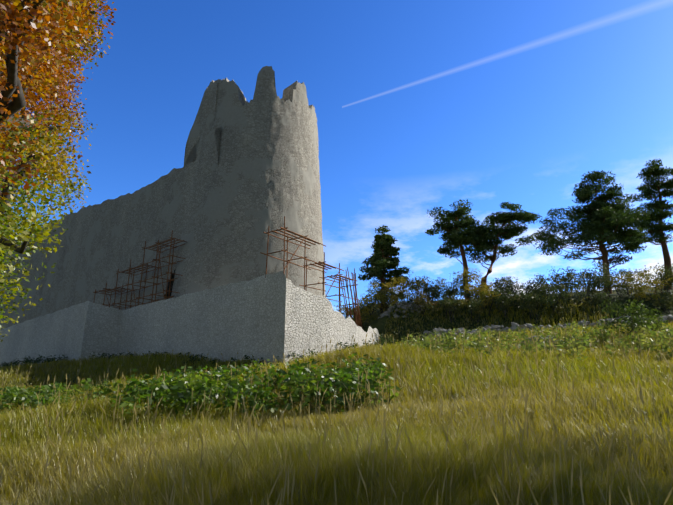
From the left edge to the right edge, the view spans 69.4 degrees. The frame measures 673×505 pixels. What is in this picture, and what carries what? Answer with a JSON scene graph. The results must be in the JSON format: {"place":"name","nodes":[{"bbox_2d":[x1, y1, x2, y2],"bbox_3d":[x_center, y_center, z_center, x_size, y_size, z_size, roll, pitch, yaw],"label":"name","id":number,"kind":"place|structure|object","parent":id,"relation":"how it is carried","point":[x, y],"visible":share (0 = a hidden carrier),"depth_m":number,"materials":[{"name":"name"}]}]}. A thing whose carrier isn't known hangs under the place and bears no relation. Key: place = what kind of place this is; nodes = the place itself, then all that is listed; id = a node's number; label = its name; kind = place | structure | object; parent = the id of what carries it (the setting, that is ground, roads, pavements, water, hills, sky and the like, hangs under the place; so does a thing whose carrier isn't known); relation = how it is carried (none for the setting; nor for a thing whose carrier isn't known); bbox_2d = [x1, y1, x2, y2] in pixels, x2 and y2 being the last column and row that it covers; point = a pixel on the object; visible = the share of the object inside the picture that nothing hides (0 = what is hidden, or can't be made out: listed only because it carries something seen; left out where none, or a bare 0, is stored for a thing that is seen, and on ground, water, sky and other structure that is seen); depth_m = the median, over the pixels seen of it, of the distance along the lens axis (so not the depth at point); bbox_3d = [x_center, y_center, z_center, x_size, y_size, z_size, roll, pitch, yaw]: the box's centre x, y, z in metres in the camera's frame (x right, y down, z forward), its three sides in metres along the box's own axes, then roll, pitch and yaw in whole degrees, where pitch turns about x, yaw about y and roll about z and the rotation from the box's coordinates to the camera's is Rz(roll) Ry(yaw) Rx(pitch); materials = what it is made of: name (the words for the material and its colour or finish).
{"place":"outdoors","nodes":[
{"label":"outdoors","id":0,"kind":"place"},
{"bbox_2d":[171,66,325,297],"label":"castle tower","id":1,"kind":"structure","parent":0,"point":[254,181],"depth_m":33.91,"materials":[{"name":"grey stone"}]},
{"bbox_2d":[4,286,672,411],"bbox_3d":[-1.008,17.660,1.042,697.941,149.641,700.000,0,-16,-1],"label":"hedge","id":2,"kind":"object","parent":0,"point":[379,325],"depth_m":32.97,"materials":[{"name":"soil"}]},
{"bbox_2d":[0,0,116,341],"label":"tree","id":3,"kind":"object","parent":2,"relation":"on","point":[34,34],"visible":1,"depth_m":7.78,"materials":[{"name":"orange plant"}]},
{"bbox_2d":[0,82,219,329],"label":"castle wall","id":4,"kind":"structure","parent":2,"relation":"on","point":[102,243],"depth_m":41.61,"materials":[{"name":"grey stone"}]},
{"bbox_2d":[0,271,381,365],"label":"castle wall","id":5,"kind":"structure","parent":2,"relation":"on","point":[277,314],"depth_m":26.99,"materials":[{"name":"stone"}]},
{"bbox_2d":[93,230,185,309],"bbox_3d":[-14.543,2.173,35.529,10.939,5.609,1.685,-13,-20,38],"label":"scaffold","id":6,"kind":"object","parent":5,"relation":"on","point":[146,271],"visible":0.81,"depth_m":34.63,"materials":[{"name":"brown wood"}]},
{"bbox_2d":[260,216,358,324],"bbox_3d":[-1.220,1.305,26.693,1.613,4.783,7.334,-11,-19,34],"label":"scaffold","id":7,"kind":"object","parent":5,"relation":"on","point":[320,263],"visible":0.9,"depth_m":26.35,"materials":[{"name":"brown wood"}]},
{"bbox_2d":[0,292,672,504],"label":"grass","id":8,"kind":"structure","parent":2,"relation":"on","point":[24,454],"depth_m":6.05,"materials":[{"name":"green plant"}]},
{"bbox_2d":[0,300,672,420],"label":"leafy plants","id":9,"kind":"object","parent":2,"relation":"on","point":[201,384],"visible":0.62,"depth_m":10.63,"materials":[{"name":"green plant"}]},
{"bbox_2d":[340,267,361,327],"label":"poles","id":10,"kind":"object","parent":2,"relation":"on","point":[357,316],"visible":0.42,"depth_m":28.94,"materials":[{"name":"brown wood"}]},
{"bbox_2d":[353,304,405,331],"bbox_3d":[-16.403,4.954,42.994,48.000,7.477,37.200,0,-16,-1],"label":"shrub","id":11,"kind":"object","parent":2,"relation":"on","point":[372,322],"depth_m":37.57,"materials":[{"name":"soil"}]},
{"bbox_2d":[358,225,409,307],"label":"conifer tree","id":12,"kind":"object","parent":2,"relation":"on","point":[379,261],"visible":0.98,"depth_m":40.99,"materials":[{"name":"green plant"}]},
{"bbox_2d":[425,199,541,300],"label":"pine trees","id":13,"kind":"object","parent":2,"relation":"on","point":[465,230],"visible":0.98,"depth_m":44.73,"materials":[{"name":"green plant"}]},
{"bbox_2d":[334,262,672,337],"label":"bushes","id":14,"kind":"object","parent":2,"relation":"on","point":[503,294],"visible":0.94,"depth_m":34.80,"materials":[{"name":"green plant"}]},
{"bbox_2d":[377,300,672,348],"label":"rubble stones","id":15,"kind":"object","parent":2,"relation":"on","point":[669,318],"visible":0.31,"depth_m":29.69,"materials":[{"name":"stone"}]},
{"bbox_2d":[526,170,654,293],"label":"pine tree","id":16,"kind":"object","parent":2,"relation":"on","point":[610,222],"visible":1,"depth_m":43.81,"materials":[{"name":"green plant"}]},
{"bbox_2d":[627,159,672,289],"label":"pine tree","id":17,"kind":"object","parent":2,"relation":"on","point":[659,207],"visible":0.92,"depth_m":48.12,"materials":[{"name":"green plant"}]},
{"bbox_2d":[7,0,672,316],"label":"sky","id":18,"kind":"structure","parent":0,"point":[420,106],"materials":[{"name":"blue"}]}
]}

